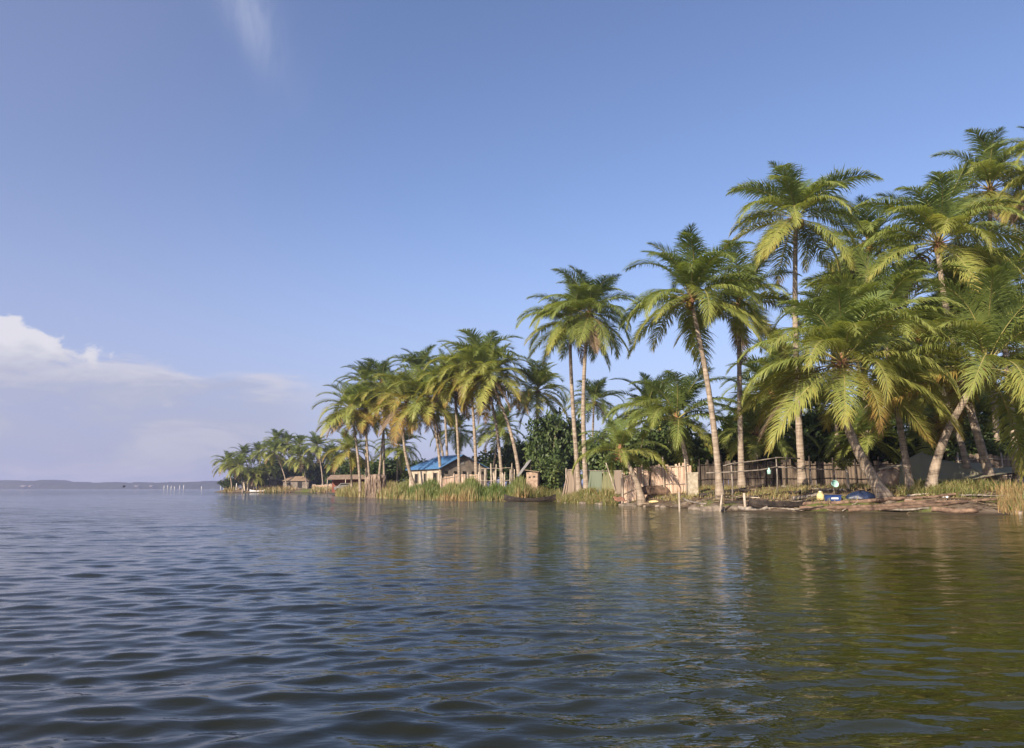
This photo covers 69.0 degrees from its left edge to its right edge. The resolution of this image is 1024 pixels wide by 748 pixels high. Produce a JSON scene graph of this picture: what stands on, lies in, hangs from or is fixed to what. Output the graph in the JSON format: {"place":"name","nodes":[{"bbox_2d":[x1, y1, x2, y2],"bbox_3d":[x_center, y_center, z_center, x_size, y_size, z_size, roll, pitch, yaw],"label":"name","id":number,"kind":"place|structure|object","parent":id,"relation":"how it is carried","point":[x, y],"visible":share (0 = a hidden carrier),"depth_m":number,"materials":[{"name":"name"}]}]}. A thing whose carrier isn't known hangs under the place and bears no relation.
{"place":"outdoors","nodes":[
{"label":"outdoors","id":0,"kind":"place"},
{"bbox_2d":[0,480,816,488],"bbox_3d":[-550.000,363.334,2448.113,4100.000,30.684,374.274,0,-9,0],"label":"hills","id":1,"kind":"structure","parent":0,"point":[38,484],"depth_m":2292.10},
{"bbox_2d":[0,489,1023,747],"bbox_3d":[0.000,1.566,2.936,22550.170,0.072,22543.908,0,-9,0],"label":"water","id":2,"kind":"structure","parent":0,"point":[170,619],"depth_m":6.08,"materials":[{"name":"liquid"}]},
{"bbox_2d":[223,484,331,492],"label":"reeds","id":3,"kind":"object","parent":2,"relation":"in","point":[324,489],"visible":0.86,"depth_m":222.95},
{"bbox_2d":[504,494,555,501],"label":"dugout canoe","id":4,"kind":"object","parent":2,"relation":"on","point":[512,498],"visible":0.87,"depth_m":65.32,"materials":[{"name":"brown wood"}]},
{"bbox_2d":[0,0,1023,483],"label":"sky","id":5,"kind":"structure","parent":0,"point":[211,211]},
{"bbox_2d":[216,486,1016,514],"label":"ground","id":6,"kind":"structure","parent":0,"point":[988,510],"depth_m":36.05,"materials":[{"name":"soil"}]},
{"bbox_2d":[210,450,239,487],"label":"coconut palm","id":7,"kind":"object","parent":6,"relation":"on","point":[216,462],"visible":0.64,"depth_m":229.43,"materials":[{"name":"green plant"}]},
{"bbox_2d":[220,453,258,491],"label":"coconut palm","id":8,"kind":"object","parent":6,"relation":"on","point":[239,469],"visible":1,"depth_m":225.45,"materials":[{"name":"green plant"}]},
{"bbox_2d":[242,466,264,489],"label":"coconut palm","id":9,"kind":"object","parent":6,"relation":"on","point":[255,470],"visible":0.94,"depth_m":226.06,"materials":[{"name":"green plant"}]},
{"bbox_2d":[247,441,269,470],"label":"coconut palm","id":10,"kind":"object","parent":6,"relation":"on","point":[256,452],"visible":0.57,"depth_m":240.24,"materials":[{"name":"green plant"}]},
{"bbox_2d":[252,459,282,487],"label":"coconut palm","id":11,"kind":"object","parent":6,"relation":"on","point":[266,470],"visible":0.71,"depth_m":233.25,"materials":[{"name":"green plant"}]},
{"bbox_2d":[257,437,291,485],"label":"coconut palm","id":12,"kind":"object","parent":6,"relation":"on","point":[274,450],"visible":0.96,"depth_m":228.33,"materials":[{"name":"green plant"}]},
{"bbox_2d":[275,458,312,479],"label":"broadleaf bush","id":13,"kind":"object","parent":6,"relation":"on","point":[288,473],"visible":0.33,"depth_m":240.35,"materials":[{"name":"green plant"}]},
{"bbox_2d":[283,476,310,488],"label":"tan hut","id":14,"kind":"object","parent":6,"relation":"on","point":[298,482],"visible":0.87,"depth_m":229.19,"materials":[{"name":"beige paint"}]},
{"bbox_2d":[283,445,316,488],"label":"coconut palm","id":15,"kind":"object","parent":6,"relation":"on","point":[299,461],"visible":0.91,"depth_m":225.37,"materials":[{"name":"green plant"}]},
{"bbox_2d":[300,431,330,484],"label":"coconut palm","id":16,"kind":"object","parent":6,"relation":"on","point":[315,440],"visible":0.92,"depth_m":224.37,"materials":[{"name":"green plant"}]},
{"bbox_2d":[301,461,331,484],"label":"broadleaf bush","id":17,"kind":"object","parent":6,"relation":"on","point":[309,476],"visible":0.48,"depth_m":234.18,"materials":[{"name":"green plant"}]},
{"bbox_2d":[326,475,364,491],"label":"red shed","id":18,"kind":"structure","parent":6,"relation":"on","point":[337,480],"depth_m":126.35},
{"bbox_2d":[310,380,386,496],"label":"coconut palm","id":19,"kind":"object","parent":6,"relation":"on","point":[334,418],"visible":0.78,"depth_m":102.22,"materials":[{"name":"green plant"}]},
{"bbox_2d":[322,428,378,489],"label":"coconut palm","id":20,"kind":"object","parent":6,"relation":"on","point":[347,443],"visible":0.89,"depth_m":110.79,"materials":[{"name":"green plant"}]},
{"bbox_2d":[333,458,371,481],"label":"broadleaf tree","id":21,"kind":"object","parent":6,"relation":"on","point":[346,468],"visible":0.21,"depth_m":131.06,"materials":[{"name":"green plant"}]},
{"bbox_2d":[334,360,382,483],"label":"coconut palm","id":22,"kind":"object","parent":6,"relation":"on","point":[363,370],"visible":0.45,"depth_m":111.96,"materials":[{"name":"green plant"}]},
{"bbox_2d":[337,382,391,474],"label":"coconut palm","id":23,"kind":"object","parent":6,"relation":"on","point":[365,425],"visible":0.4,"depth_m":103.18,"materials":[{"name":"green plant"}]},
{"bbox_2d":[334,480,399,498],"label":"reeds","id":24,"kind":"object","parent":6,"relation":"on","point":[390,491],"visible":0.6,"depth_m":102.13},
{"bbox_2d":[365,474,386,497],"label":"root stump","id":25,"kind":"object","parent":6,"relation":"on","point":[374,483],"visible":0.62,"depth_m":93.57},
{"bbox_2d":[352,357,408,474],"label":"coconut palm","id":26,"kind":"object","parent":6,"relation":"on","point":[379,366],"visible":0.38,"depth_m":112.31,"materials":[{"name":"green plant"}]},
{"bbox_2d":[351,367,416,474],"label":"coconut palm","id":27,"kind":"object","parent":6,"relation":"on","point":[389,382],"visible":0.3,"depth_m":103.69,"materials":[{"name":"green plant"}]},
{"bbox_2d":[364,456,413,482],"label":"broadleaf tree","id":28,"kind":"object","parent":6,"relation":"on","point":[390,468],"visible":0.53,"depth_m":126.47,"materials":[{"name":"green plant"}]},
{"bbox_2d":[371,422,425,482],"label":"coconut palm","id":29,"kind":"object","parent":6,"relation":"on","point":[399,453],"visible":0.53,"depth_m":118.69,"materials":[{"name":"green plant"}]},
{"bbox_2d":[363,366,443,486],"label":"coconut palm","id":30,"kind":"object","parent":6,"relation":"on","point":[403,388],"visible":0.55,"depth_m":87.30,"materials":[{"name":"green plant"}]},
{"bbox_2d":[387,344,443,455],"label":"coconut palm","id":31,"kind":"object","parent":6,"relation":"on","point":[413,360],"visible":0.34,"depth_m":108.39,"materials":[{"name":"green plant"}]},
{"bbox_2d":[386,362,463,484],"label":"coconut palm","id":32,"kind":"object","parent":6,"relation":"on","point":[426,410],"visible":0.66,"depth_m":85.11,"materials":[{"name":"green plant"}]},
{"bbox_2d":[413,348,456,455],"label":"coconut palm","id":33,"kind":"object","parent":6,"relation":"on","point":[445,424],"visible":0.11,"depth_m":99.95,"materials":[{"name":"green plant"}]},
{"bbox_2d":[406,454,489,487],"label":"house","id":34,"kind":"structure","parent":6,"relation":"on","point":[424,471],"depth_m":87.30,"materials":[{"name":"beige paint"}]},
{"bbox_2d":[414,343,490,483],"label":"coconut palm","id":35,"kind":"object","parent":6,"relation":"on","point":[469,407],"visible":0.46,"depth_m":83.44,"materials":[{"name":"green plant"}]},
{"bbox_2d":[426,409,481,454],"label":"coconut palm","id":36,"kind":"object","parent":6,"relation":"on","point":[463,437],"visible":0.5,"depth_m":116.95,"materials":[{"name":"green plant"}]},
{"bbox_2d":[440,472,481,487],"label":"fence","id":37,"kind":"object","parent":6,"relation":"on","point":[454,477],"visible":0.48,"depth_m":80.50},
{"bbox_2d":[395,474,531,500],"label":"reeds","id":38,"kind":"object","parent":6,"relation":"on","point":[470,489],"visible":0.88,"depth_m":72.43,"materials":[{"name":"plant"}]},
{"bbox_2d":[424,336,517,474],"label":"coconut palm","id":39,"kind":"object","parent":6,"relation":"on","point":[440,368],"visible":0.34,"depth_m":81.54,"materials":[{"name":"green plant"}]},
{"bbox_2d":[438,327,522,486],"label":"coconut palm","id":40,"kind":"object","parent":6,"relation":"on","point":[488,339],"visible":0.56,"depth_m":79.96,"materials":[{"name":"green plant"}]},
{"bbox_2d":[445,338,531,477],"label":"coconut palm","id":41,"kind":"object","parent":6,"relation":"on","point":[482,399],"visible":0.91,"depth_m":77.82,"materials":[{"name":"green plant"}]},
{"bbox_2d":[478,463,514,486],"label":"stake fence","id":42,"kind":"object","parent":6,"relation":"on","point":[495,476],"visible":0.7,"depth_m":78.78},
{"bbox_2d":[478,447,515,485],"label":"broadleaf tree","id":43,"kind":"object","parent":6,"relation":"on","point":[489,458],"visible":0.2,"depth_m":109.59,"materials":[{"name":"green plant"}]},
{"bbox_2d":[466,402,529,484],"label":"coconut palm","id":44,"kind":"object","parent":6,"relation":"on","point":[504,434],"visible":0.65,"depth_m":103.34,"materials":[{"name":"green plant"}]},
{"bbox_2d":[502,433,534,481],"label":"broadleaf tree","id":45,"kind":"object","parent":6,"relation":"on","point":[509,452],"visible":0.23,"depth_m":97.97,"materials":[{"name":"green plant"}]},
{"bbox_2d":[526,470,541,490],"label":"brick hut","id":46,"kind":"object","parent":6,"relation":"on","point":[534,477],"visible":0.66,"depth_m":72.13,"materials":[{"name":"brick"}]},
{"bbox_2d":[501,355,569,461],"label":"coconut palm","id":47,"kind":"object","parent":6,"relation":"on","point":[537,375],"visible":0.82,"depth_m":83.74,"materials":[{"name":"green plant"}]},
{"bbox_2d":[523,484,561,500],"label":"grass","id":48,"kind":"structure","parent":6,"relation":"on","point":[542,492],"depth_m":70.56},
{"bbox_2d":[522,408,573,471],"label":"broadleaf tree","id":49,"kind":"object","parent":6,"relation":"on","point":[545,439],"visible":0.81,"depth_m":77.77,"materials":[{"name":"green plant"}]},
{"bbox_2d":[534,453,567,492],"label":"broadleaf tree","id":50,"kind":"object","parent":6,"relation":"on","point":[553,475],"visible":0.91,"depth_m":72.51,"materials":[{"name":"green plant"}]},
{"bbox_2d":[529,406,587,486],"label":"broadleaf tree","id":51,"kind":"object","parent":6,"relation":"on","point":[579,438],"visible":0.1,"depth_m":82.85,"materials":[{"name":"green plant"}]},
{"bbox_2d":[515,274,622,491],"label":"coconut palm","id":52,"kind":"object","parent":6,"relation":"on","point":[575,295],"visible":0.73,"depth_m":64.65,"materials":[{"name":"green plant"}]},
{"bbox_2d":[528,264,639,488],"bbox_3d":[6.454,0.310,63.650,10.098,20.154,9.605,0,-9,0],"label":"coconut palm","id":53,"kind":"object","parent":6,"relation":"on","point":[597,288],"visible":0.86,"depth_m":63.35,"materials":[{"name":"green plant"}]},
{"bbox_2d":[556,486,618,504],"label":"grass","id":54,"kind":"structure","parent":6,"relation":"on","point":[587,493],"depth_m":57.10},
{"bbox_2d":[570,428,610,480],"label":"broadleaf tree","id":55,"kind":"object","parent":6,"relation":"on","point":[593,462],"visible":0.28,"depth_m":70.37,"materials":[{"name":"green plant"}]},
{"bbox_2d":[561,377,624,437],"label":"coconut palm","id":56,"kind":"object","parent":6,"relation":"on","point":[595,390],"visible":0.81,"depth_m":100.00,"materials":[{"name":"green plant"}]},
{"bbox_2d":[572,416,670,505],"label":"coconut palm","id":57,"kind":"object","parent":6,"relation":"on","point":[621,435],"visible":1,"depth_m":48.05,"materials":[{"name":"green plant"}]},
{"bbox_2d":[599,431,668,476],"bbox_3d":[10.031,7.166,61.816,5.784,5.210,6.095,0,-9,0],"label":"broadleaf bush","id":58,"kind":"object","parent":6,"relation":"on","point":[603,462],"visible":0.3,"depth_m":60.43,"materials":[{"name":"green plant"}]},
{"bbox_2d":[601,369,694,437],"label":"coconut palm","id":59,"kind":"object","parent":6,"relation":"on","point":[646,394],"visible":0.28,"depth_m":65.87,"materials":[{"name":"green plant"}]},
{"bbox_2d":[636,485,670,494],"bbox_3d":[9.541,7.632,49.009,2.754,0.610,0.919,0,-9,-3],"label":"upturned boat","id":60,"kind":"object","parent":6,"relation":"on","point":[655,490],"visible":0.68,"depth_m":48.64,"materials":[{"name":"brown wood"}]},
{"bbox_2d":[620,456,690,503],"bbox_3d":[9.452,7.226,49.379,5.140,3.496,0.264,-7,-11,37],"label":"reed fence","id":61,"kind":"object","parent":6,"relation":"on","point":[675,478],"visible":0.59,"depth_m":49.35,"materials":[{"name":"wicker"}]},
{"bbox_2d":[632,413,698,474],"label":"broadleaf tree","id":62,"kind":"object","parent":6,"relation":"on","point":[661,436],"visible":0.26,"depth_m":61.64,"materials":[{"name":"green plant"}]},
{"bbox_2d":[606,367,743,470],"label":"coconut palm","id":63,"kind":"object","parent":6,"relation":"on","point":[678,398],"visible":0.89,"depth_m":54.52,"materials":[{"name":"green plant"}]},
{"bbox_2d":[687,472,698,495],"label":"concrete pillar","id":64,"kind":"structure","parent":6,"relation":"on","point":[692,478],"depth_m":45.60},
{"bbox_2d":[618,222,778,499],"bbox_3d":[10.201,-0.468,42.191,9.166,15.476,9.006,-8,-12,43],"label":"coconut palm","id":65,"kind":"object","parent":6,"relation":"on","point":[694,275],"visible":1,"depth_m":42.13,"materials":[{"name":"green plant"}]},
{"bbox_2d":[661,421,737,480],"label":"broadleaf tree","id":66,"kind":"object","parent":6,"relation":"on","point":[703,455],"visible":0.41,"depth_m":58.19,"materials":[{"name":"green plant"}]},
{"bbox_2d":[667,239,806,487],"bbox_3d":[14.425,-0.230,47.665,7.935,15.571,8.726,4,-10,-27],"label":"coconut palm","id":67,"kind":"object","parent":6,"relation":"on","point":[768,297],"visible":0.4,"depth_m":47.31,"materials":[{"name":"green plant"}]},
{"bbox_2d":[697,455,790,487],"bbox_3d":[16.186,6.967,51.967,6.346,2.635,0.237,-1,-9,9],"label":"reed fence","id":68,"kind":"object","parent":6,"relation":"on","point":[752,477],"visible":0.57,"depth_m":52.00,"materials":[{"name":"brown wood"}]},
{"bbox_2d":[717,411,786,485],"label":"broadleaf tree","id":69,"kind":"object","parent":6,"relation":"on","point":[735,423],"visible":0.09,"depth_m":60.46,"materials":[{"name":"green plant"}]},
{"bbox_2d":[705,391,821,483],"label":"coconut palm","id":70,"kind":"object","parent":6,"relation":"on","point":[757,444],"visible":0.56,"depth_m":54.17,"materials":[{"name":"green plant"}]},
{"bbox_2d":[719,357,815,485],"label":"coconut palm","id":71,"kind":"object","parent":6,"relation":"on","point":[753,366],"visible":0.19,"depth_m":62.18,"materials":[{"name":"green plant"}]},
{"bbox_2d":[706,457,844,500],"bbox_3d":[14.105,5.681,39.568,7.747,2.494,1.102,2,-9,-13],"label":"pole rack","id":72,"kind":"object","parent":6,"relation":"on","point":[776,466],"visible":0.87,"depth_m":39.19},
{"bbox_2d":[648,481,904,503],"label":"grass","id":73,"kind":"structure","parent":6,"relation":"on","point":[792,488],"depth_m":39.71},
{"bbox_2d":[725,328,828,435],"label":"coconut palm","id":74,"kind":"object","parent":6,"relation":"on","point":[761,361],"visible":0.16,"depth_m":66.06,"materials":[{"name":"green plant"}]},
{"bbox_2d":[749,498,815,507],"bbox_3d":[13.109,6.307,36.060,3.400,0.564,0.950,1,-9,-6],"label":"dugout canoe","id":75,"kind":"object","parent":6,"relation":"on","point":[754,503],"visible":0.74,"depth_m":35.67,"materials":[{"name":"brown wood"}]},
{"bbox_2d":[750,432,825,483],"bbox_3d":[20.957,6.553,57.618,5.172,4.659,5.718,0,-9,0],"label":"broadleaf bush","id":76,"kind":"object","parent":6,"relation":"on","point":[813,456],"visible":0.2,"depth_m":56.78,"materials":[{"name":"green plant"}]},
{"bbox_2d":[723,160,884,485],"bbox_3d":[17.945,-3.326,46.229,9.518,20.980,8.865,-2,-9,15],"label":"coconut palm","id":77,"kind":"object","parent":6,"relation":"on","point":[799,196],"visible":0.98,"depth_m":46.22,"materials":[{"name":"green plant"}]},
{"bbox_2d":[780,404,855,464],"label":"broadleaf tree","id":78,"kind":"object","parent":6,"relation":"on","point":[817,433],"visible":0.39,"depth_m":58.66,"materials":[{"name":"green plant"}]},
{"bbox_2d":[618,485,1019,513],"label":"leaf litter","id":79,"kind":"object","parent":6,"relation":"on","point":[862,489],"visible":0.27,"depth_m":38.49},
{"bbox_2d":[772,270,878,475],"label":"coconut palm","id":80,"kind":"object","parent":6,"relation":"on","point":[811,295],"visible":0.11,"depth_m":56.73,"materials":[{"name":"green plant"}]},
{"bbox_2d":[782,456,901,485],"bbox_3d":[21.475,6.437,48.017,8.489,2.272,0.227,1,-9,-7],"label":"reed fence","id":81,"kind":"object","parent":6,"relation":"on","point":[820,477],"visible":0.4,"depth_m":47.93,"materials":[{"name":"brown wood"}]},
{"bbox_2d":[833,456,852,488],"bbox_3d":[17.585,5.352,39.734,1.201,1.935,0.958,0,-9,0],"label":"sprouting post","id":82,"kind":"object","parent":6,"relation":"on","point":[843,463],"visible":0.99,"depth_m":39.61,"materials":[{"name":"green plant"}]},
{"bbox_2d":[802,497,896,505],"bbox_3d":[15.812,6.085,35.612,5.628,0.458,0.257,-1,-9,8],"label":"log","id":83,"kind":"object","parent":6,"relation":"on","point":[860,501],"visible":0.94,"depth_m":35.49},
{"bbox_2d":[734,284,965,503],"bbox_3d":[15.856,1.090,35.347,9.872,10.736,10.521,0,-9,0],"label":"coconut palm","id":84,"kind":"object","parent":6,"relation":"on","point":[837,330],"visible":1,"depth_m":34.58,"materials":[{"name":"green plant"}]},
{"bbox_2d":[818,413,906,465],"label":"broadleaf tree","id":85,"kind":"object","parent":6,"relation":"on","point":[842,443],"visible":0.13,"depth_m":56.47,"materials":[{"name":"green plant"}]},
{"bbox_2d":[808,396,920,469],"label":"coconut palm","id":86,"kind":"object","parent":6,"relation":"on","point":[846,450],"visible":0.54,"depth_m":53.40,"materials":[{"name":"green plant"}]},
{"bbox_2d":[799,501,934,510],"bbox_3d":[16.430,6.125,34.595,5.828,0.518,0.314,-2,-9,15],"label":"log","id":87,"kind":"object","parent":6,"relation":"on","point":[838,507],"visible":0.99,"depth_m":34.54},
{"bbox_2d":[814,195,922,484],"bbox_3d":[26.961,-2.448,54.835,8.457,21.613,8.308,0,-9,0],"label":"coconut palm","id":88,"kind":"object","parent":6,"relation":"on","point":[869,227],"visible":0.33,"depth_m":55.20,"materials":[{"name":"green plant"}]},
{"bbox_2d":[798,246,970,488],"bbox_3d":[20.593,-0.306,41.464,9.121,13.961,8.488,0,-9,0],"label":"coconut palm","id":89,"kind":"object","parent":6,"relation":"on","point":[900,283],"visible":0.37,"depth_m":40.94,"materials":[{"name":"green plant"}]},
{"bbox_2d":[877,467,899,486],"bbox_3d":[21.325,5.870,42.080,1.964,1.241,1.738,-5,-10,32],"label":"net heap","id":90,"kind":"object","parent":6,"relation":"on","point":[889,475],"visible":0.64,"depth_m":41.57,"materials":[{"name":"fabric"}]},
{"bbox_2d":[870,426,936,464],"bbox_3d":[28.949,6.106,55.290,5.786,4.743,6.029,0,-9,0],"label":"broadleaf bush","id":91,"kind":"object","parent":6,"relation":"on","point":[885,458],"visible":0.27,"depth_m":54.45,"materials":[{"name":"green plant"}]},
{"bbox_2d":[848,500,967,511],"bbox_3d":[18.023,6.036,34.007,4.990,0.585,0.245,-2,-9,15],"label":"log","id":92,"kind":"object","parent":6,"relation":"on","point":[903,507],"visible":0.98,"depth_m":33.96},
{"bbox_2d":[866,289,998,482],"bbox_3d":[25.558,0.989,46.178,8.758,12.473,7.672,6,-11,-34],"label":"coconut palm","id":93,"kind":"object","parent":6,"relation":"on","point":[964,455],"visible":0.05,"depth_m":45.24,"materials":[{"name":"green plant"}]},
{"bbox_2d":[845,156,1023,482],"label":"coconut palm","id":94,"kind":"object","parent":6,"relation":"on","point":[935,211],"visible":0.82,"depth_m":42.69,"materials":[{"name":"green plant"}]},
{"bbox_2d":[850,260,1023,490],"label":"coconut palm","id":95,"kind":"object","parent":6,"relation":"on","point":[985,333],"visible":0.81,"depth_m":36.53,"materials":[{"name":"green plant"}]},
{"bbox_2d":[884,392,1015,461],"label":"coconut palm","id":96,"kind":"object","parent":6,"relation":"on","point":[914,434],"visible":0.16,"depth_m":52.50,"materials":[{"name":"green plant"}]},
{"bbox_2d":[931,506,978,513],"bbox_3d":[19.408,5.970,32.663,1.818,0.328,0.300,-7,-11,38],"label":"log","id":97,"kind":"object","parent":6,"relation":"on","point":[952,510],"visible":1,"depth_m":32.65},
{"bbox_2d":[889,476,1021,497],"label":"weeds","id":98,"kind":"object","parent":6,"relation":"on","point":[960,487],"visible":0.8,"depth_m":35.97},
{"bbox_2d":[898,451,1023,488],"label":"net shelter","id":99,"kind":"object","parent":6,"relation":"on","point":[920,463],"visible":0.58,"depth_m":42.24,"materials":[{"name":"grey fabric"}]},
{"bbox_2d":[913,230,1023,485],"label":"coconut palm","id":100,"kind":"object","parent":6,"relation":"on","point":[1016,257],"visible":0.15,"depth_m":44.07,"materials":[{"name":"green plant"}]},
{"bbox_2d":[915,126,1023,452],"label":"coconut palm","id":101,"kind":"object","parent":6,"relation":"on","point":[990,169],"visible":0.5,"depth_m":50.67,"materials":[{"name":"green plant"}]},
{"bbox_2d":[945,424,1010,466],"bbox_3d":[31.390,5.486,49.693,4.820,4.472,4.462,0,-9,0],"label":"broadleaf bush","id":102,"kind":"object","parent":6,"relation":"on","point":[991,444],"visible":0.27,"depth_m":48.98,"materials":[{"name":"green plant"}]},
{"bbox_2d":[939,383,1023,458],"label":"coconut palm","id":103,"kind":"object","parent":6,"relation":"on","point":[987,415],"visible":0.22,"depth_m":51.56,"materials":[{"name":"green plant"}]},
{"bbox_2d":[954,452,1023,484],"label":"board fence","id":104,"kind":"object","parent":6,"relation":"on","point":[996,461],"visible":0.3,"depth_m":45.34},
{"bbox_2d":[982,126,1023,233],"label":"coconut palm","id":105,"kind":"object","parent":6,"relation":"on","point":[1018,196],"visible":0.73,"depth_m":47.63,"materials":[{"name":"green plant"}]},
{"bbox_2d":[991,478,1023,514],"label":"dry reeds","id":106,"kind":"object","parent":6,"relation":"on","point":[1015,493],"visible":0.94,"depth_m":33.20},
{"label":"net line","id":107,"kind":"object","parent":6,"relation":"on","visible":0},
{"bbox_2d":[588,471,601,492],"bbox_3d":[6.834,8.945,61.380,0.867,1.948,1.868,8,-12,-40],"label":"fishing net","id":108,"kind":"object","parent":107,"relation":"hanging from","point":[595,478],"visible":0.81,"depth_m":61.53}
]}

